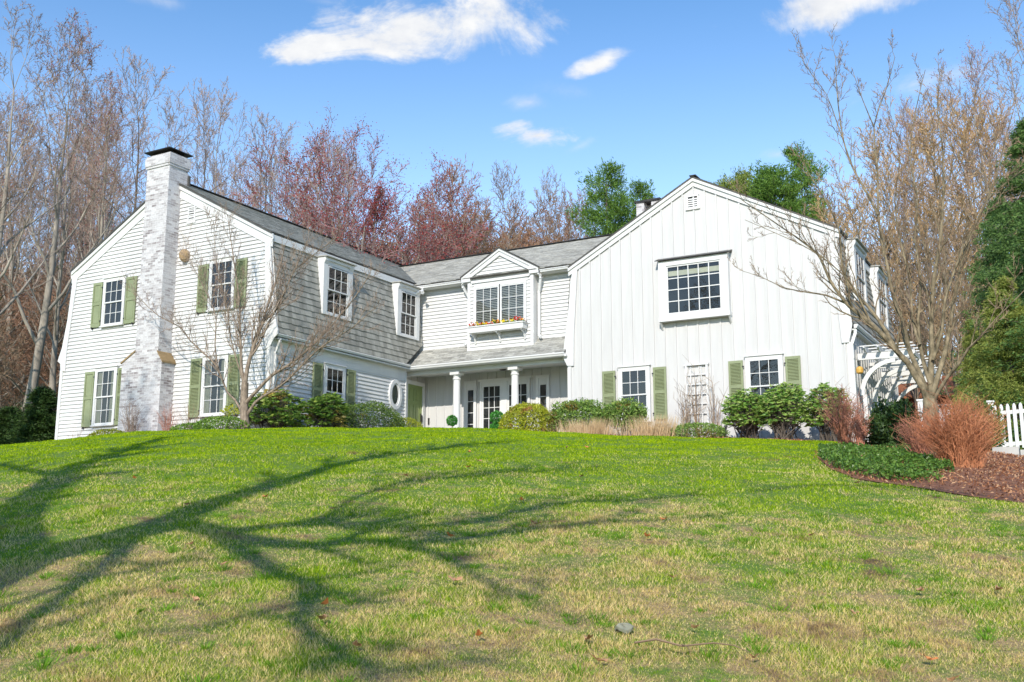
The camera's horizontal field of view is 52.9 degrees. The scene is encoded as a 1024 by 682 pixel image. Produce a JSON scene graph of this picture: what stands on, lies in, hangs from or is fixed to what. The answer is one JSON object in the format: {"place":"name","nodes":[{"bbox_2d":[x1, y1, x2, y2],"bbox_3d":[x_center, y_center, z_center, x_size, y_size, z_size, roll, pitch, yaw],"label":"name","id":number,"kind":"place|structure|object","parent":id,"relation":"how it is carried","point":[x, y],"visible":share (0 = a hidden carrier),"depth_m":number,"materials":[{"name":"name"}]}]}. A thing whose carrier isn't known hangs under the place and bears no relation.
{"place":"outdoors","nodes":[
{"label":"outdoors","id":0,"kind":"place"},
{"bbox_2d":[0,428,1023,681],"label":"lawn","id":1,"kind":"structure","parent":0,"point":[710,672],"depth_m":6.64,"materials":[{"name":"plant"}]},
{"bbox_2d":[0,404,23,444],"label":"spruce tree","id":2,"kind":"object","parent":1,"relation":"on","point":[5,422],"visible":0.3,"depth_m":44.57,"materials":[{"name":"green plant"}]},
{"bbox_2d":[0,313,46,408],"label":"sapling","id":3,"kind":"object","parent":1,"relation":"on","point":[7,341],"visible":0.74,"depth_m":49.22,"materials":[{"name":"brown plant"}]},
{"bbox_2d":[0,384,57,444],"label":"bush","id":4,"kind":"object","parent":1,"relation":"on","point":[37,422],"visible":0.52,"depth_m":42.35,"materials":[{"name":"green plant"}]},
{"bbox_2d":[0,257,60,412],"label":"sapling","id":5,"kind":"object","parent":1,"relation":"on","point":[11,309],"visible":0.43,"depth_m":52.81,"materials":[{"name":"brown plant"}]},
{"bbox_2d":[0,331,61,408],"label":"sapling","id":6,"kind":"object","parent":1,"relation":"on","point":[24,372],"visible":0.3,"depth_m":53.23,"materials":[{"name":"brown plant"}]},
{"bbox_2d":[0,86,65,407],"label":"bare tree","id":7,"kind":"object","parent":1,"relation":"on","point":[9,205],"visible":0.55,"depth_m":57.62,"materials":[{"name":"brown plant"}]},
{"bbox_2d":[0,269,71,410],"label":"sapling","id":8,"kind":"object","parent":1,"relation":"on","point":[62,322],"visible":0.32,"depth_m":50.70,"materials":[{"name":"brown plant"}]},
{"bbox_2d":[0,62,73,325],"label":"bare tree","id":9,"kind":"object","parent":1,"relation":"on","point":[17,188],"visible":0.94,"depth_m":41.11,"materials":[{"name":"brown plant"}]},
{"bbox_2d":[0,0,88,314],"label":"bare tree","id":10,"kind":"object","parent":1,"relation":"on","point":[3,218],"visible":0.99,"depth_m":41.86,"materials":[{"name":"brown plant"}]},
{"bbox_2d":[3,60,100,408],"bbox_3d":[-21.484,-3.657,48.842,6.176,20.286,3.773,-7,-11,32],"label":"bare tree","id":11,"kind":"object","parent":1,"relation":"on","point":[53,363],"visible":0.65,"depth_m":48.80,"materials":[{"name":"brown plant"}]},
{"bbox_2d":[0,6,145,410],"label":"bare tree","id":12,"kind":"object","parent":1,"relation":"on","point":[39,342],"visible":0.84,"depth_m":46.67,"materials":[{"name":"brown plant"}]},
{"bbox_2d":[7,67,142,311],"bbox_3d":[-22.221,-4.051,54.464,6.123,22.410,7.802,-10,-14,43],"label":"bare tree","id":13,"kind":"object","parent":1,"relation":"on","point":[113,182],"visible":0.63,"depth_m":55.26,"materials":[{"name":"brown plant"}]},
{"bbox_2d":[50,105,144,264],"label":"bare tree","id":14,"kind":"object","parent":1,"relation":"on","point":[110,156],"visible":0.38,"depth_m":61.95,"materials":[{"name":"brown plant"}]},
{"bbox_2d":[28,45,206,299],"bbox_3d":[-22.848,-5.055,60.435,11.441,25.862,8.068,7,-13,-34],"label":"bare tree","id":15,"kind":"object","parent":1,"relation":"on","point":[132,126],"visible":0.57,"depth_m":60.93,"materials":[{"name":"brown plant"}]},
{"bbox_2d":[117,78,264,215],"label":"bare tree","id":16,"kind":"object","parent":1,"relation":"on","point":[202,98],"visible":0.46,"depth_m":56.21,"materials":[{"name":"brown plant"}]},
{"bbox_2d":[194,105,333,220],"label":"bare tree","id":17,"kind":"object","parent":1,"relation":"on","point":[262,147],"visible":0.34,"depth_m":54.72,"materials":[{"name":"brown plant"}]},
{"bbox_2d":[239,388,307,427],"bbox_3d":[-7.336,2.233,31.766,2.250,1.533,2.125,-6,-12,29],"label":"rhododendron","id":18,"kind":"object","parent":1,"relation":"on","point":[274,417],"visible":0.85,"depth_m":31.35,"materials":[{"name":"green plant"}]},
{"bbox_2d":[301,391,349,427],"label":"rhododendron","id":19,"kind":"object","parent":1,"relation":"on","point":[327,410],"visible":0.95,"depth_m":32.03,"materials":[{"name":"green plant"}]},
{"bbox_2d":[229,106,496,272],"bbox_3d":[-7.193,-2.535,49.152,14.686,18.011,13.360,-10,-14,42],"label":"red maple","id":20,"kind":"object","parent":1,"relation":"on","point":[421,255],"visible":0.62,"depth_m":47.92,"materials":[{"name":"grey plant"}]},
{"bbox_2d":[333,399,407,428],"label":"dark hedge","id":21,"kind":"object","parent":1,"relation":"on","point":[387,411],"visible":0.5,"depth_m":33.94,"materials":[{"name":"green plant"}]},
{"bbox_2d":[55,146,899,441],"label":"house","id":22,"kind":"structure","parent":1,"relation":"on","point":[649,300],"depth_m":34.33,"materials":[{"name":"paint"}]},
{"bbox_2d":[90,365,118,426],"bbox_3d":[-13.915,1.905,35.354,1.162,2.054,0.300,-6,-12,29],"label":"window","id":23,"kind":"structure","parent":22,"relation":"in","point":[105,382],"depth_m":35.30,"materials":[{"name":"white paint"}]},
{"bbox_2d":[99,274,127,327],"bbox_3d":[-13.824,-1.367,35.905,1.172,1.767,0.300,-6,-12,29],"label":"window","id":24,"kind":"structure","parent":22,"relation":"in","point":[113,300],"depth_m":35.86,"materials":[{"name":"white paint"}]},
{"bbox_2d":[198,353,230,416],"bbox_3d":[-9.448,1.426,32.894,1.172,1.985,0.300,-6,-12,29],"label":"window","id":25,"kind":"structure","parent":22,"relation":"in","point":[213,398],"depth_m":32.83,"materials":[{"name":"white paint"}]},
{"bbox_2d":[206,255,236,311],"bbox_3d":[-9.370,-1.844,33.451,1.192,1.757,0.300,-6,-12,29],"label":"window","id":26,"kind":"structure","parent":22,"relation":"in","point":[226,259],"depth_m":33.41,"materials":[{"name":"white paint"}]},
{"bbox_2d":[322,362,346,402],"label":"window","id":27,"kind":"structure","parent":22,"relation":"in","point":[334,375],"depth_m":34.48,"materials":[{"name":"white paint"}]},
{"bbox_2d":[404,373,424,426],"bbox_3d":[-3.674,2.687,38.767,0.400,2.750,1.750,-6,-12,29],"label":"green door","id":28,"kind":"structure","parent":22,"relation":"in","point":[414,403],"depth_m":39.17,"materials":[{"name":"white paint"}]},
{"bbox_2d":[473,284,499,325],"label":"window","id":29,"kind":"structure","parent":22,"relation":"in","point":[486,305],"depth_m":37.61,"materials":[{"name":"white glass"}]},
{"bbox_2d":[479,380,502,427],"bbox_3d":[-0.738,2.693,38.216,0.990,2.440,0.215,-6,-12,29],"label":"french door","id":30,"kind":"structure","parent":22,"relation":"in","point":[491,392],"depth_m":38.30,"materials":[{"name":"white paint"}]},
{"bbox_2d":[467,321,527,344],"bbox_3d":[-0.524,-0.290,36.981,2.340,0.600,0.410,-6,-12,29],"label":"flower box","id":31,"kind":"object","parent":22,"relation":"attached to","point":[497,328],"visible":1,"depth_m":36.86,"materials":[{"name":"white paint"}]},
{"bbox_2d":[499,280,527,322],"bbox_3d":[0.064,-1.375,37.134,1.150,1.490,0.300,-6,-12,29],"label":"window","id":32,"kind":"structure","parent":22,"relation":"in","point":[513,295],"depth_m":37.08,"materials":[{"name":"white paint"}]},
{"bbox_2d":[505,378,530,429],"bbox_3d":[0.241,2.596,37.690,1.020,2.440,0.190,-6,-12,29],"label":"french door","id":33,"kind":"structure","parent":22,"relation":"in","point":[524,383],"depth_m":37.72,"materials":[{"name":"white paint"}]},
{"bbox_2d":[617,364,651,421],"bbox_3d":[4.047,1.751,33.762,1.170,1.880,0.300,-6,-12,29],"label":"window","id":34,"kind":"structure","parent":22,"relation":"in","point":[634,380],"depth_m":33.73,"materials":[{"name":"white paint"}]},
{"bbox_2d":[654,249,731,330],"bbox_3d":[5.864,-1.654,33.161,2.520,2.420,0.360,-6,-12,29],"label":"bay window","id":35,"kind":"structure","parent":22,"relation":"in","point":[693,288],"depth_m":33.11,"materials":[{"name":"white paint"}]},
{"bbox_2d":[684,363,709,436],"bbox_3d":[5.871,1.869,32.608,0.820,2.330,0.070,-6,-12,29],"label":"trellis","id":36,"kind":"object","parent":22,"relation":"attached to","point":[706,393],"visible":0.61,"depth_m":32.62,"materials":[{"name":"white paint"}]},
{"bbox_2d":[744,353,783,395],"bbox_3d":[7.810,1.364,31.686,1.220,1.890,0.300,-6,-12,29],"label":"window","id":37,"kind":"structure","parent":22,"relation":"in","point":[762,370],"depth_m":31.71,"materials":[{"name":"white paint"}]},
{"bbox_2d":[498,402,557,431],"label":"golden boxwood","id":38,"kind":"object","parent":1,"relation":"on","point":[510,416],"visible":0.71,"depth_m":32.89,"materials":[{"name":"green plant"}]},
{"bbox_2d":[857,341,941,434],"bbox_3d":[12.669,2.305,33.127,1.640,3.460,6.950,-6,-12,29],"label":"pergola","id":39,"kind":"object","parent":1,"relation":"on","point":[883,358],"visible":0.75,"depth_m":32.33,"materials":[{"name":"white paint"}]},
{"bbox_2d":[813,441,1023,502],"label":"mulch bed","id":40,"kind":"object","parent":1,"relation":"on","point":[917,483],"visible":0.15,"depth_m":11.72,"materials":[{"name":"brown wood"}]},
{"bbox_2d":[809,376,873,444],"bbox_3d":[6.409,1.408,20.116,1.075,1.367,1.297,10,-14,-43],"label":"red twig shrub","id":41,"kind":"object","parent":40,"relation":"on","point":[841,428],"visible":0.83,"depth_m":19.94,"materials":[{"name":"brown plant"}]},
{"bbox_2d":[843,399,872,444],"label":"red twig shrub","id":42,"kind":"object","parent":40,"relation":"on","point":[858,432],"visible":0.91,"depth_m":19.27,"materials":[{"name":"brown plant"}]},
{"bbox_2d":[726,23,1023,453],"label":"forked tree","id":43,"kind":"object","parent":40,"relation":"on","point":[931,384],"visible":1,"depth_m":17.21,"materials":[{"name":"brown plant"}]},
{"bbox_2d":[817,442,954,481],"bbox_3d":[5.172,1.659,14.572,1.622,0.955,6.413,-3,-11,16],"label":"ground cover","id":44,"kind":"object","parent":40,"relation":"on","point":[847,456],"visible":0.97,"depth_m":13.19,"materials":[{"name":"green plant"}]},
{"bbox_2d":[861,396,922,446],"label":"dark evergreen","id":45,"kind":"object","parent":40,"relation":"on","point":[882,429],"visible":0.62,"depth_m":19.14,"materials":[{"name":"green plant"}]},
{"bbox_2d":[892,404,936,455],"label":"red twig shrub","id":46,"kind":"object","parent":40,"relation":"on","point":[917,449],"visible":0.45,"depth_m":14.78,"materials":[{"name":"brown plant"}]},
{"bbox_2d":[894,384,1009,467],"bbox_3d":[5.795,1.149,13.491,1.522,1.199,1.208,-6,-12,29],"label":"red twig shrub","id":47,"kind":"object","parent":40,"relation":"on","point":[961,439],"visible":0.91,"depth_m":13.28,"materials":[{"name":"brown plant"}]},
{"bbox_2d":[947,394,1006,450],"bbox_3d":[8.612,1.555,19.192,1.088,1.182,1.554,-6,-12,29],"label":"shrub","id":48,"kind":"object","parent":40,"relation":"on","point":[1000,430],"visible":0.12,"depth_m":18.90,"materials":[{"name":"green plant"}]},
{"bbox_2d":[987,400,1023,447],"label":"picket fence","id":49,"kind":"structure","parent":40,"relation":"on","point":[1014,412],"depth_m":21.82,"materials":[{"name":"white paint"}]},
{"bbox_2d":[952,318,1008,446],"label":"spruce tree","id":50,"kind":"object","parent":1,"relation":"on","point":[967,340],"visible":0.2,"depth_m":33.14,"materials":[{"name":"green plant"}]},
{"bbox_2d":[938,117,1023,419],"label":"spruce tree","id":51,"kind":"object","parent":1,"relation":"on","point":[1010,213],"visible":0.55,"depth_m":31.28,"materials":[{"name":"green plant"}]},
{"bbox_2d":[951,276,1023,449],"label":"spruce tree","id":52,"kind":"object","parent":1,"relation":"on","point":[1002,284],"visible":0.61,"depth_m":27.14,"materials":[{"name":"green plant"}]},
{"bbox_2d":[952,196,1023,415],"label":"spruce tree","id":53,"kind":"object","parent":1,"relation":"on","point":[982,263],"visible":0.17,"depth_m":37.25,"materials":[{"name":"green plant"}]},
{"bbox_2d":[962,201,1023,447],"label":"spruce tree","id":54,"kind":"object","parent":1,"relation":"on","point":[1019,240],"visible":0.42,"depth_m":26.70,"materials":[{"name":"green plant"}]},
{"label":"foundation bed","id":55,"kind":"structure","parent":1,"relation":"on","visible":0},
{"bbox_2d":[546,397,610,432],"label":"evergreen shrub","id":56,"kind":"object","parent":55,"relation":"on","point":[571,408],"visible":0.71,"depth_m":32.46,"materials":[{"name":"green plant"}]},
{"bbox_2d":[543,416,624,434],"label":"ornamental grass","id":57,"kind":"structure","parent":55,"relation":"on","point":[595,427],"depth_m":30.93,"materials":[{"name":"beige plant"}]},
{"bbox_2d":[602,396,648,434],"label":"evergreen shrub","id":58,"kind":"object","parent":55,"relation":"on","point":[616,407],"visible":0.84,"depth_m":32.01,"materials":[{"name":"green plant"}]},
{"bbox_2d":[616,412,688,435],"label":"ornamental grass","id":59,"kind":"object","parent":55,"relation":"on","point":[659,428],"depth_m":29.80,"materials":[{"name":"beige plant"}]},
{"bbox_2d":[667,422,729,437],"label":"shrub","id":60,"kind":"object","parent":55,"relation":"on","point":[721,430],"visible":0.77,"depth_m":29.33,"materials":[{"name":"green plant"}]},
{"bbox_2d":[721,387,774,438],"bbox_3d":[6.904,2.154,30.043,1.732,1.640,1.663,-6,-12,29],"label":"rhododendron","id":61,"kind":"object","parent":55,"relation":"on","point":[743,416],"visible":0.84,"depth_m":29.79,"materials":[{"name":"green plant"}]},
{"bbox_2d":[753,382,814,439],"bbox_3d":[7.743,2.059,29.364,1.765,1.733,1.675,-6,-12,29],"label":"rhododendron","id":62,"kind":"object","parent":55,"relation":"on","point":[788,411],"visible":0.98,"depth_m":29.06,"materials":[{"name":"green plant"}]},
{"bbox_2d":[804,382,853,441],"bbox_3d":[8.930,2.036,29.032,1.491,1.808,1.653,-6,-12,29],"label":"rhododendron","id":63,"kind":"object","parent":55,"relation":"on","point":[815,420],"visible":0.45,"depth_m":28.85,"materials":[{"name":"green plant"}]},
{"bbox_2d":[0,0,1023,375],"label":"sky","id":64,"kind":"structure","parent":0,"point":[671,91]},
{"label":"foundation bed","id":65,"kind":"structure","parent":0,"visible":0},
{"bbox_2d":[193,415,250,429],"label":"box shrub","id":66,"kind":"object","parent":65,"relation":"on","point":[214,422],"visible":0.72,"depth_m":29.58,"materials":[{"name":"green plant"}]},
{"bbox_2d":[119,198,386,428],"bbox_3d":[-8.034,-0.797,30.921,9.686,7.285,1.650,-4,-11,19],"label":"tree","id":67,"kind":"object","parent":65,"relation":"on","point":[243,408],"visible":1,"depth_m":30.55,"materials":[{"name":"brown plant"}]},
{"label":"woodland floor","id":68,"kind":"structure","parent":0,"visible":0},
{"bbox_2d":[0,120,86,314],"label":"bare tree","id":69,"kind":"object","parent":68,"relation":"on","point":[3,166],"visible":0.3,"depth_m":71.03,"materials":[{"name":"brown plant"}]},
{"bbox_2d":[32,92,126,297],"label":"bare tree","id":70,"kind":"object","parent":68,"relation":"on","point":[88,172],"visible":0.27,"depth_m":73.89,"materials":[{"name":"brown plant"}]},
{"bbox_2d":[36,80,143,256],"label":"bare tree","id":71,"kind":"object","parent":68,"relation":"on","point":[86,135],"visible":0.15,"depth_m":81.44,"materials":[{"name":"brown plant"}]},
{"bbox_2d":[58,101,156,268],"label":"bare tree","id":72,"kind":"object","parent":68,"relation":"on","point":[132,177],"visible":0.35,"depth_m":71.41,"materials":[{"name":"brown plant"}]},
{"bbox_2d":[87,87,218,243],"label":"bare tree","id":73,"kind":"object","parent":68,"relation":"on","point":[167,117],"visible":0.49,"depth_m":65.29,"materials":[{"name":"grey plant"}]},
{"bbox_2d":[180,76,247,202],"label":"bare tree","id":74,"kind":"object","parent":68,"relation":"on","point":[217,151],"visible":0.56,"depth_m":59.74,"materials":[{"name":"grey plant"}]},
{"bbox_2d":[244,133,321,227],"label":"bare tree","id":75,"kind":"object","parent":68,"relation":"on","point":[275,162],"visible":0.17,"depth_m":78.59,"materials":[{"name":"brown plant"}]},
{"bbox_2d":[274,121,360,232],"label":"bare tree","id":76,"kind":"object","parent":68,"relation":"on","point":[341,145],"visible":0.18,"depth_m":63.14,"materials":[{"name":"brown plant"}]},
{"bbox_2d":[362,194,480,264],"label":"brown tree","id":77,"kind":"object","parent":68,"relation":"on","point":[386,237],"visible":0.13,"depth_m":55.95,"materials":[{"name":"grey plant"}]},
{"bbox_2d":[409,155,494,255],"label":"brown tree","id":78,"kind":"object","parent":68,"relation":"on","point":[452,177],"visible":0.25,"depth_m":62.73,"materials":[{"name":"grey plant"}]},
{"bbox_2d":[412,208,496,262],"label":"brown tree","id":79,"kind":"object","parent":68,"relation":"on","point":[465,222],"visible":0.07,"depth_m":60.47,"materials":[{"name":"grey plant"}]},
{"bbox_2d":[414,188,560,257],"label":"brown tree","id":80,"kind":"object","parent":68,"relation":"on","point":[509,224],"visible":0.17,"depth_m":63.24,"materials":[{"name":"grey plant"}]},
{"bbox_2d":[461,160,547,255],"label":"bare tree","id":81,"kind":"object","parent":68,"relation":"on","point":[501,190],"visible":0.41,"depth_m":68.27,"materials":[{"name":"brown plant"}]},
{"bbox_2d":[476,217,562,251],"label":"brown tree","id":82,"kind":"object","parent":68,"relation":"on","point":[526,236],"visible":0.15,"depth_m":63.13,"materials":[{"name":"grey plant"}]},
{"bbox_2d":[517,165,596,245],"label":"bare tree","id":83,"kind":"object","parent":68,"relation":"on","point":[547,224],"visible":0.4,"depth_m":68.12,"materials":[{"name":"brown plant"}]},
{"bbox_2d":[523,182,605,243],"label":"brown tree","id":84,"kind":"object","parent":68,"relation":"on","point":[569,234],"visible":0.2,"depth_m":71.73,"materials":[{"name":"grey plant"}]},
{"bbox_2d":[561,157,649,236],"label":"pine tree","id":85,"kind":"object","parent":68,"relation":"on","point":[612,206],"visible":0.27,"depth_m":63.93,"materials":[{"name":"green plant"}]},
{"bbox_2d":[608,178,655,230],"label":"pine tree","id":86,"kind":"object","parent":68,"relation":"on","point":[639,188],"visible":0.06,"depth_m":65.50,"materials":[{"name":"green plant"}]},
{"bbox_2d":[715,163,776,201],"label":"pine tree","id":87,"kind":"object","parent":68,"relation":"on","point":[742,177],"visible":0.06,"depth_m":66.89,"materials":[{"name":"green plant"}]},
{"bbox_2d":[744,159,832,218],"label":"pine tree","id":88,"kind":"object","parent":68,"relation":"on","point":[768,177],"visible":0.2,"depth_m":59.31,"materials":[{"name":"green plant"}]},
{"bbox_2d":[778,139,844,228],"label":"pine tree","id":89,"kind":"object","parent":68,"relation":"on","point":[794,160],"visible":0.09,"depth_m":63.59,"materials":[{"name":"green plant"}]},
{"bbox_2d":[808,150,946,348],"bbox_3d":[17.733,-1.166,50.737,6.464,16.224,6.494,-1,-9,12],"label":"brown tree","id":90,"kind":"object","parent":68,"relation":"on","point":[872,190],"visible":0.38,"depth_m":50.58,"materials":[{"name":"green plant"}]},
{"bbox_2d":[809,105,954,377],"bbox_3d":[19.526,-2.729,55.194,8.349,20.860,8.310,8,-14,-43],"label":"brown tree","id":91,"kind":"object","parent":68,"relation":"on","point":[880,176],"visible":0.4,"depth_m":56.59,"materials":[{"name":"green plant"}]},
{"bbox_2d":[858,164,930,351],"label":"brown tree","id":92,"kind":"object","parent":68,"relation":"on","point":[890,216],"visible":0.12,"depth_m":85.00,"materials":[{"name":"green plant"}]},
{"bbox_2d":[860,228,965,375],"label":"sapling","id":93,"kind":"object","parent":68,"relation":"on","point":[889,251],"visible":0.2,"depth_m":56.70,"materials":[{"name":"brown plant"}]},
{"bbox_2d":[874,95,955,375],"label":"bare tree","id":94,"kind":"object","parent":68,"relation":"on","point":[906,137],"visible":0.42,"depth_m":83.59,"materials":[{"name":"brown plant"}]},
{"bbox_2d":[878,202,959,430],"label":"bare tree","id":95,"kind":"object","parent":68,"relation":"on","point":[915,392],"visible":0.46,"depth_m":41.87,"materials":[{"name":"brown plant"}]},
{"bbox_2d":[863,83,976,353],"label":"brown tree","id":96,"kind":"object","parent":68,"relation":"on","point":[885,103],"visible":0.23,"depth_m":86.45,"materials":[{"name":"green plant"}]},
{"bbox_2d":[891,113,970,365],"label":"bare tree","id":97,"kind":"object","parent":68,"relation":"on","point":[900,151],"visible":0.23,"depth_m":78.62,"materials":[{"name":"brown plant"}]},
{"bbox_2d":[866,77,997,374],"bbox_3d":[20.600,-2.485,51.745,8.627,19.595,8.587,-6,-10,34],"label":"brown tree","id":98,"kind":"object","parent":68,"relation":"on","point":[938,178],"visible":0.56,"depth_m":50.64,"materials":[{"name":"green plant"}]},
{"bbox_2d":[898,375,977,424],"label":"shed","id":99,"kind":"structure","parent":68,"relation":"on","point":[909,395],"depth_m":42.32,"materials":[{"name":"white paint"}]},
{"bbox_2d":[905,216,990,403],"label":"bare tree","id":100,"kind":"object","parent":68,"relation":"on","point":[961,304],"visible":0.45,"depth_m":39.12,"materials":[{"name":"brown plant"}]},
{"bbox_2d":[899,80,1022,366],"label":"brown tree","id":101,"kind":"object","parent":68,"relation":"on","point":[962,138],"visible":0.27,"depth_m":56.41,"materials":[{"name":"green plant"}]},
{"bbox_2d":[921,82,1007,301],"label":"brown tree","id":102,"kind":"object","parent":68,"relation":"on","point":[966,105],"visible":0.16,"depth_m":85.15,"materials":[{"name":"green plant"}]},
{"bbox_2d":[922,35,1022,302],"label":"bare tree","id":103,"kind":"object","parent":68,"relation":"on","point":[971,52],"visible":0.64,"depth_m":52.83,"materials":[{"name":"brown plant"}]},
{"bbox_2d":[934,96,1022,342],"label":"brown tree","id":104,"kind":"object","parent":68,"relation":"on","point":[995,119],"visible":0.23,"depth_m":68.65,"materials":[{"name":"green plant"}]},
{"bbox_2d":[983,0,1023,259],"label":"bare tree","id":105,"kind":"object","parent":68,"relation":"on","point":[1010,33],"visible":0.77,"depth_m":45.66,"materials":[{"name":"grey plant"}]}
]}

